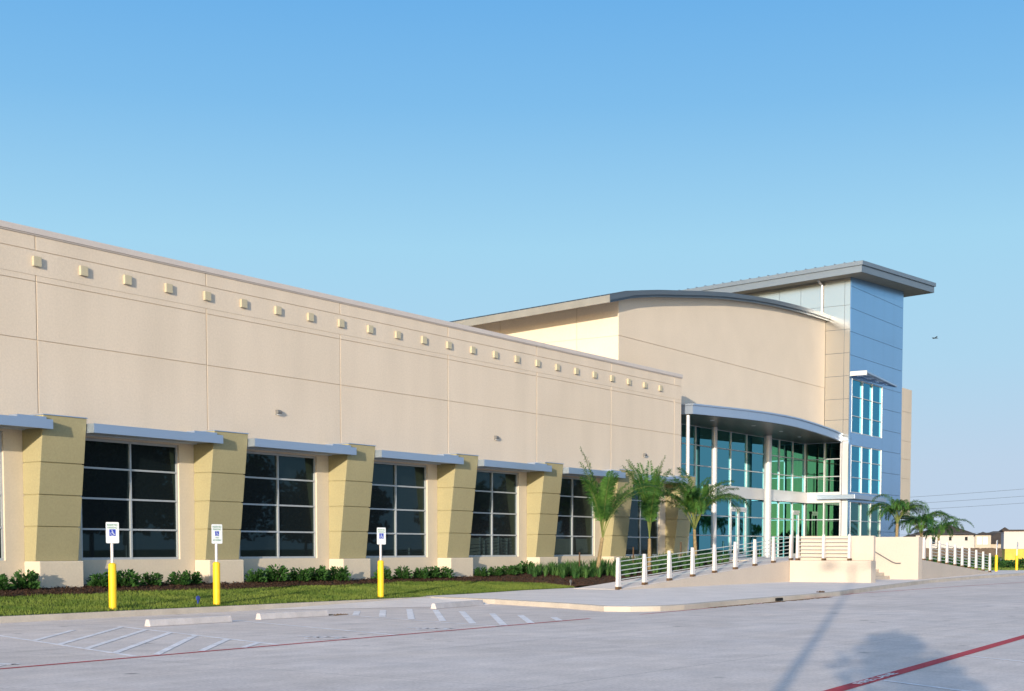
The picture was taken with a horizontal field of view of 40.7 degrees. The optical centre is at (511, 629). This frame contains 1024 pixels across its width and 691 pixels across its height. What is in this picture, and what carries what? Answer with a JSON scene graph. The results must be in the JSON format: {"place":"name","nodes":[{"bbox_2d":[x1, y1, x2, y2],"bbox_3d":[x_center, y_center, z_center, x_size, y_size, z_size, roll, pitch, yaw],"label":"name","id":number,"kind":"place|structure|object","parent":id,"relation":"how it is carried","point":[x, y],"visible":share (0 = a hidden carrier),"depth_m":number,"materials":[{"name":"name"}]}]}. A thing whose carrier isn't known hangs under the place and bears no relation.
{"place":"outdoors","nodes":[
{"label":"outdoors","id":0,"kind":"place"},
{"bbox_2d":[0,580,574,615],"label":"lawn","id":1,"kind":"structure","parent":0,"point":[209,598],"depth_m":34.53,"materials":[{"name":"plant"}]},
{"bbox_2d":[106,522,118,608],"bbox_3d":[-8.949,-1.422,30.863,0.310,1.950,0.176,-3,4,-42],"label":"parking sign","id":2,"kind":"object","parent":1,"relation":"on","point":[112,532],"visible":1,"depth_m":30.82,"materials":[{"name":"yellow metal"}]},
{"bbox_2d":[211,524,221,604],"bbox_3d":[-7.175,-1.573,33.461,0.176,1.950,0.310,3,4,42],"label":"parking sign","id":3,"kind":"object","parent":1,"relation":"on","point":[216,529],"visible":1,"depth_m":33.41,"materials":[{"name":"yellow metal"}]},
{"bbox_2d":[0,561,738,595],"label":"mulch bed","id":4,"kind":"object","parent":1,"relation":"on","point":[492,577],"visible":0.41,"depth_m":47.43,"materials":[{"name":"brown wood"}]},
{"bbox_2d":[0,573,14,589],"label":"shrub","id":5,"kind":"object","parent":4,"relation":"on","point":[5,584],"visible":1,"depth_m":33.40,"materials":[{"name":"green plant"}]},
{"bbox_2d":[10,569,40,588],"bbox_3d":[-12.025,-1.220,34.093,0.780,0.586,0.839,-3,5,-44],"label":"shrub","id":6,"kind":"object","parent":4,"relation":"on","point":[29,579],"visible":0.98,"depth_m":34.01,"materials":[{"name":"green plant"}]},
{"bbox_2d":[85,571,107,586],"bbox_3d":[-10.790,-1.291,36.090,0.744,0.466,0.762,-1,4,-19],"label":"shrub","id":7,"kind":"object","parent":4,"relation":"on","point":[94,580],"visible":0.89,"depth_m":35.96,"materials":[{"name":"green plant"}]},
{"bbox_2d":[116,569,145,586],"bbox_3d":[-10.235,-1.351,36.607,0.999,0.562,0.938,-2,4,-29],"label":"shrub","id":8,"kind":"object","parent":4,"relation":"on","point":[131,577],"visible":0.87,"depth_m":36.51,"materials":[{"name":"green plant"}]},
{"bbox_2d":[138,572,163,585],"bbox_3d":[-9.784,-1.359,37.403,0.706,0.458,0.753,-2,4,-26],"label":"shrub","id":9,"kind":"object","parent":4,"relation":"on","point":[158,579],"visible":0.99,"depth_m":37.33,"materials":[{"name":"green plant"}]},
{"bbox_2d":[163,570,191,584],"bbox_3d":[-9.195,-1.409,38.185,0.728,0.481,0.697,2,4,32],"label":"shrub","id":10,"kind":"object","parent":4,"relation":"on","point":[183,579],"visible":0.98,"depth_m":38.07,"materials":[{"name":"green plant"}]},
{"bbox_2d":[184,570,202,583],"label":"shrub","id":11,"kind":"object","parent":4,"relation":"on","point":[195,577],"visible":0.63,"depth_m":38.73,"materials":[{"name":"green plant"}]},
{"bbox_2d":[244,568,266,582],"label":"shrub","id":12,"kind":"object","parent":4,"relation":"on","point":[258,575],"visible":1,"depth_m":40.69,"materials":[{"name":"green plant"}]},
{"bbox_2d":[263,564,293,581],"bbox_3d":[-7.085,-1.670,41.461,0.880,0.626,0.901,1,3,17],"label":"shrub","id":13,"kind":"object","parent":4,"relation":"on","point":[274,575],"visible":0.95,"depth_m":41.37,"materials":[{"name":"green plant"}]},
{"bbox_2d":[287,567,311,581],"bbox_3d":[-6.496,-1.663,42.239,0.824,0.515,0.829,-3,4,-39],"label":"shrub","id":14,"kind":"object","parent":4,"relation":"on","point":[302,575],"visible":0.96,"depth_m":42.06,"materials":[{"name":"green plant"}]},
{"bbox_2d":[308,565,329,580],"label":"shrub","id":15,"kind":"object","parent":4,"relation":"on","point":[321,573],"visible":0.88,"depth_m":42.84,"materials":[{"name":"green plant"}]},
{"bbox_2d":[327,565,352,580],"bbox_3d":[-5.507,-1.747,43.501,1.065,0.566,0.844,2,4,32],"label":"shrub","id":16,"kind":"object","parent":4,"relation":"on","point":[335,575],"visible":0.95,"depth_m":43.38,"materials":[{"name":"green plant"}]},
{"bbox_2d":[371,567,392,579],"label":"shrub","id":17,"kind":"object","parent":4,"relation":"on","point":[388,575],"visible":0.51,"depth_m":45.40,"materials":[{"name":"green plant"}]},
{"bbox_2d":[392,565,413,578],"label":"shrub","id":18,"kind":"object","parent":4,"relation":"on","point":[398,572],"visible":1,"depth_m":46.19,"materials":[{"name":"green plant"}]},
{"bbox_2d":[412,567,429,578],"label":"shrub","id":19,"kind":"object","parent":4,"relation":"on","point":[422,573],"visible":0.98,"depth_m":46.95,"materials":[{"name":"green plant"}]},
{"bbox_2d":[419,565,441,577],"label":"shrub","id":20,"kind":"object","parent":4,"relation":"on","point":[433,572],"visible":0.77,"depth_m":47.59,"materials":[{"name":"green plant"}]},
{"bbox_2d":[434,566,454,577],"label":"shrub","id":21,"kind":"object","parent":4,"relation":"on","point":[442,573],"visible":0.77,"depth_m":48.03,"materials":[{"name":"green plant"}]},
{"bbox_2d":[473,567,489,576],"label":"shrub","id":22,"kind":"object","parent":4,"relation":"on","point":[479,572],"visible":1,"depth_m":50.19,"materials":[{"name":"green plant"}]},
{"bbox_2d":[486,566,502,575],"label":"shrub","id":23,"kind":"object","parent":4,"relation":"on","point":[495,572],"visible":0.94,"depth_m":50.85,"materials":[{"name":"green plant"}]},
{"bbox_2d":[501,565,517,574],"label":"shrub","id":24,"kind":"object","parent":4,"relation":"on","point":[508,571],"visible":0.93,"depth_m":51.38,"materials":[{"name":"green plant"}]},
{"bbox_2d":[511,564,522,573],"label":"shrub","id":25,"kind":"object","parent":4,"relation":"on","point":[518,567],"visible":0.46,"depth_m":52.04,"materials":[{"name":"green plant"}]},
{"bbox_2d":[519,560,533,572],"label":"shrub","id":26,"kind":"object","parent":4,"relation":"on","point":[525,567],"visible":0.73,"depth_m":52.66,"materials":[{"name":"green plant"}]},
{"bbox_2d":[530,568,539,576],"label":"flax clump","id":27,"kind":"object","parent":4,"relation":"on","point":[535,571],"visible":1,"depth_m":51.35,"materials":[{"name":"green plant"}]},
{"bbox_2d":[579,446,675,575],"bbox_3d":[4.428,-4.454,53.016,3.740,5.076,2.736,0,3,5],"label":"palm tree","id":28,"kind":"object","parent":4,"relation":"on","point":[602,498],"visible":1,"depth_m":52.42,"materials":[{"name":"green plant"}]},
{"bbox_2d":[524,551,732,578],"bbox_3d":[4.967,-2.690,56.020,4.092,1.091,11.597,2,4,34],"label":"flax bed","id":29,"kind":"object","parent":4,"relation":"on","point":[562,570],"visible":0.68,"depth_m":53.63,"materials":[{"name":"green plant"}]},
{"bbox_2d":[622,455,671,569],"bbox_3d":[5.318,-4.668,55.898,1.981,4.777,2.014,-1,3,-10],"label":"palm tree","id":30,"kind":"object","parent":4,"relation":"on","point":[650,506],"visible":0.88,"depth_m":55.68,"materials":[{"name":"green plant"}]},
{"bbox_2d":[655,467,750,556],"bbox_3d":[7.975,-4.805,59.449,4.784,4.193,4.203,2,4,34],"label":"palm tree","id":31,"kind":"object","parent":4,"relation":"on","point":[694,502],"visible":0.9,"depth_m":58.95,"materials":[{"name":"green plant"}]},
{"bbox_2d":[377,528,385,596],"bbox_3d":[-3.675,-1.871,38.582,0.310,1.950,0.176,-3,5,-44],"label":"parking sign","id":32,"kind":"object","parent":1,"relation":"on","point":[381,536],"visible":0.98,"depth_m":38.54,"materials":[{"name":"yellow metal"}]},
{"bbox_2d":[0,575,1023,690],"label":"pavement","id":33,"kind":"structure","parent":0,"point":[820,644],"depth_m":20.68,"materials":[{"name":"concrete"}]},
{"bbox_2d":[145,615,231,626],"bbox_3d":[-6.458,-0.174,27.627,0.165,0.140,2.150,2,4,35],"label":"wheel stop","id":34,"kind":"object","parent":33,"relation":"on","point":[186,620],"visible":1,"depth_m":27.50,"materials":[{"name":"concrete"}]},
{"bbox_2d":[256,610,328,619],"bbox_3d":[-4.799,-0.326,30.231,0.165,0.140,2.150,2,4,34],"label":"wheel stop","id":35,"kind":"object","parent":33,"relation":"on","point":[288,614],"visible":1,"depth_m":30.11,"materials":[{"name":"concrete"}]},
{"bbox_2d":[302,636,342,638],"bbox_3d":[-3.369,0.140,23.370,0.986,0.001,0.812,1,4,22],"label":"painted wheelchair symbol","id":36,"kind":"object","parent":33,"relation":"on","point":[318,637],"visible":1,"depth_m":23.40,"materials":[{"name":"white paint"}]},
{"bbox_2d":[264,597,488,609],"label":"kerb ramp","id":37,"kind":"structure","parent":33,"relation":"on","point":[418,602],"depth_m":36.58,"materials":[{"name":"concrete"}]},
{"bbox_2d":[406,627,452,629],"bbox_3d":[-1.664,-0.010,25.955,0.986,0.001,0.812,1,4,22],"label":"painted wheelchair symbol","id":38,"kind":"object","parent":33,"relation":"on","point":[430,628],"visible":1,"depth_m":26.06,"materials":[{"name":"white paint"}]},
{"bbox_2d":[431,600,483,608],"bbox_3d":[-1.402,-0.653,35.879,0.165,0.140,2.700,2,4,25],"label":"wheel stop","id":39,"kind":"object","parent":33,"relation":"on","point":[455,604],"visible":0.99,"depth_m":35.67,"materials":[{"name":"concrete"}]},
{"bbox_2d":[0,573,1023,622],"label":"kerb","id":40,"kind":"structure","parent":33,"relation":"on","point":[92,615],"depth_m":34.57,"materials":[{"name":"concrete"}]},
{"bbox_2d":[0,609,1023,690],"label":"parking lines","id":41,"kind":"object","parent":33,"relation":"on","point":[464,614],"visible":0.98,"depth_m":23.67,"materials":[{"name":"white paint"}]},
{"bbox_2d":[0,582,1023,690],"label":"fire lane lines","id":42,"kind":"object","parent":33,"relation":"on","point":[902,671],"visible":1,"depth_m":19.09,"materials":[{"name":"red paint"}]},
{"bbox_2d":[855,673,897,683],"bbox_3d":[4.229,0.565,16.006,0.111,0.001,1.548,2,4,31],"label":"fire lane lettering","id":43,"kind":"object","parent":42,"relation":"on","point":[874,679],"visible":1,"depth_m":15.82},
{"bbox_2d":[708,597,830,607],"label":"kerb dirt","id":44,"kind":"structure","parent":33,"relation":"on","point":[772,602],"depth_m":39.39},
{"bbox_2d":[0,0,1023,536],"label":"sky","id":45,"kind":"structure","parent":0,"point":[446,160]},
{"bbox_2d":[424,570,1023,605],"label":"sidewalk","id":46,"kind":"structure","parent":0,"point":[663,596],"depth_m":42.82,"materials":[{"name":"concrete"}]},
{"bbox_2d":[574,536,992,589],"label":"entrance terrace","id":47,"kind":"structure","parent":46,"relation":"on","point":[874,558],"depth_m":57.67,"materials":[{"name":"paint"}]},
{"bbox_2d":[615,535,793,589],"bbox_3d":[7.772,-2.695,52.859,0.124,1.985,15.000,2,4,34],"label":"ramp railing","id":48,"kind":"object","parent":47,"relation":"on","point":[691,568],"visible":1,"depth_m":51.43,"materials":[{"name":"white metal"}]},
{"bbox_2d":[795,534,851,560],"bbox_3d":[13.060,-3.432,57.828,2.430,1.090,0.267,2,4,35],"label":"terrace railing","id":49,"kind":"object","parent":47,"relation":"on","point":[823,552],"visible":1,"depth_m":57.73,"materials":[{"name":"white metal"}]},
{"bbox_2d":[922,537,925,559],"bbox_3d":[18.301,-3.781,64.882,2.324,1.090,0.240,2,4,34],"label":"terrace railing","id":50,"kind":"object","parent":47,"relation":"on","point":[924,549],"visible":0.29,"depth_m":64.19,"materials":[{"name":"white metal"}]},
{"bbox_2d":[929,538,990,571],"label":"ramp railing","id":51,"kind":"object","parent":47,"relation":"on","point":[954,559],"visible":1,"depth_m":71.24,"materials":[{"name":"white metal"}]},
{"bbox_2d":[995,540,997,570],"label":"parking sign","id":52,"kind":"object","parent":46,"relation":"on","point":[996,562],"visible":1,"depth_m":85.74,"materials":[{"name":"yellow metal"}]},
{"bbox_2d":[1015,542,1017,569],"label":"parking sign","id":53,"kind":"object","parent":46,"relation":"on","point":[1016,562],"visible":0.97,"depth_m":90.52,"materials":[{"name":"yellow metal"}]},
{"bbox_2d":[432,557,1023,595],"bbox_3d":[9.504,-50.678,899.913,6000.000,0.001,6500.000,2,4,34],"label":"ground","id":54,"kind":"structure","parent":0,"point":[591,585],"depth_m":59.54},
{"bbox_2d":[0,220,935,596],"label":"office building","id":55,"kind":"structure","parent":54,"relation":"on","point":[164,412],"depth_m":47.81,"materials":[{"name":"beige paint"}]},
{"bbox_2d":[0,431,3,560],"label":"window","id":56,"kind":"structure","parent":55,"relation":"in","point":[1,479],"depth_m":34.52,"materials":[{"name":"glass"}]},
{"bbox_2d":[81,438,178,559],"bbox_3d":[-10.469,-3.526,37.913,0.140,3.245,3.480,2,4,34],"label":"window","id":57,"kind":"structure","parent":55,"relation":"in","point":[134,485],"depth_m":37.88,"materials":[{"name":"black glass"}]},
{"bbox_2d":[239,451,315,558],"bbox_3d":[-7.229,-3.801,42.656,0.140,3.245,3.480,2,4,34],"label":"window","id":58,"kind":"structure","parent":55,"relation":"in","point":[279,502],"depth_m":42.65,"materials":[{"name":"black glass"}]},
{"bbox_2d":[366,462,426,557],"bbox_3d":[-3.989,-4.076,47.398,0.140,3.245,3.480,2,4,34],"label":"window","id":59,"kind":"structure","parent":55,"relation":"in","point":[398,494],"depth_m":47.53,"materials":[{"name":"black glass"}]},
{"bbox_2d":[469,470,517,556],"bbox_3d":[-0.749,-4.352,52.141,0.140,3.245,3.480,2,4,34],"label":"window","id":60,"kind":"structure","parent":55,"relation":"in","point":[493,533],"depth_m":52.30,"materials":[{"name":"black glass"}]},
{"bbox_2d":[554,477,593,555],"bbox_3d":[2.490,-4.627,56.883,0.140,3.245,3.480,2,4,34],"label":"window","id":61,"kind":"structure","parent":55,"relation":"in","point":[575,524],"depth_m":57.05,"materials":[{"name":"black glass"}]},
{"bbox_2d":[626,483,658,555],"bbox_3d":[5.730,-4.902,61.625,0.140,3.245,3.480,2,4,34],"label":"window","id":62,"kind":"structure","parent":55,"relation":"in","point":[638,534],"depth_m":61.55,"materials":[{"name":"black glass"}]},
{"bbox_2d":[850,502,880,536],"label":"tower window","id":63,"kind":"structure","parent":55,"relation":"in","point":[861,524],"depth_m":85.02,"materials":[{"name":"teal glass"}]},
{"bbox_2d":[850,445,881,494],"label":"tower window","id":64,"kind":"structure","parent":55,"relation":"in","point":[866,463],"depth_m":85.02,"materials":[{"name":"blue glass"}]},
{"bbox_2d":[851,378,882,437],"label":"tower window","id":65,"kind":"structure","parent":55,"relation":"in","point":[867,398],"depth_m":84.79,"materials":[{"name":"blue glass"}]},
{"bbox_2d":[867,494,929,536],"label":"palm tree","id":66,"kind":"object","parent":54,"relation":"on","point":[903,507],"visible":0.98,"depth_m":77.50,"materials":[{"name":"green plant"}]},
{"bbox_2d":[888,510,957,544],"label":"palm tree","id":67,"kind":"object","parent":54,"relation":"on","point":[929,520],"visible":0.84,"depth_m":80.81,"materials":[{"name":"green plant"}]},
{"bbox_2d":[906,516,973,560],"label":"palm tree","id":68,"kind":"object","parent":54,"relation":"on","point":[933,531],"visible":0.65,"depth_m":85.69,"materials":[{"name":"green plant"}]},
{"bbox_2d":[926,548,1001,556],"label":"board fence","id":69,"kind":"object","parent":54,"relation":"on","point":[986,551],"visible":0.23,"depth_m":272.00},
{"bbox_2d":[926,556,1023,567],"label":"hedge","id":70,"kind":"object","parent":54,"relation":"on","point":[1003,563],"visible":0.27,"depth_m":114.85,"materials":[{"name":"green plant"}]},
{"bbox_2d":[965,563,1023,570],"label":"field grass","id":71,"kind":"structure","parent":54,"relation":"on","point":[1011,568],"depth_m":108.80,"materials":[{"name":"green plant"}]},
{"bbox_2d":[903,531,923,536],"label":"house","id":72,"kind":"structure","parent":0,"point":[912,535],"depth_m":347.95,"materials":[{"name":"brown"}]},
{"bbox_2d":[914,525,990,551],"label":"house","id":73,"kind":"structure","parent":0,"point":[968,539],"depth_m":298.89,"materials":[{"name":"paint"}]},
{"bbox_2d":[977,537,981,543],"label":"window","id":74,"kind":"structure","parent":73,"relation":"in","point":[979,539],"depth_m":296.15,"materials":[{"name":"metal"}]},
{"bbox_2d":[983,537,987,543],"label":"window","id":75,"kind":"structure","parent":73,"relation":"in","point":[985,539],"depth_m":295.79,"materials":[{"name":"metal"}]},
{"bbox_2d":[991,527,1008,552],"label":"house","id":76,"kind":"structure","parent":0,"point":[996,536],"depth_m":302.59,"materials":[{"name":"brown"}]},
{"bbox_2d":[1000,530,1023,561],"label":"utility building","id":77,"kind":"structure","parent":0,"point":[1010,539],"depth_m":172.02,"materials":[{"name":"paint"}]},
{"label":"utility pole","id":78,"kind":"object","parent":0,"visible":0},
{"bbox_2d":[914,496,1020,503],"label":"power line","id":79,"kind":"object","parent":78,"relation":"attached to","point":[974,499],"visible":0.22,"depth_m":205.78,"materials":[{"name":"metal"}]},
{"bbox_2d":[916,503,1018,509],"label":"power line","id":80,"kind":"object","parent":78,"relation":"attached to","point":[970,506],"visible":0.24,"depth_m":205.72,"materials":[{"name":"metal"}]},
{"bbox_2d":[918,489,1018,496],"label":"power line","id":81,"kind":"object","parent":78,"relation":"attached to","point":[965,493],"visible":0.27,"depth_m":206.08,"materials":[{"name":"metal"}]}
]}

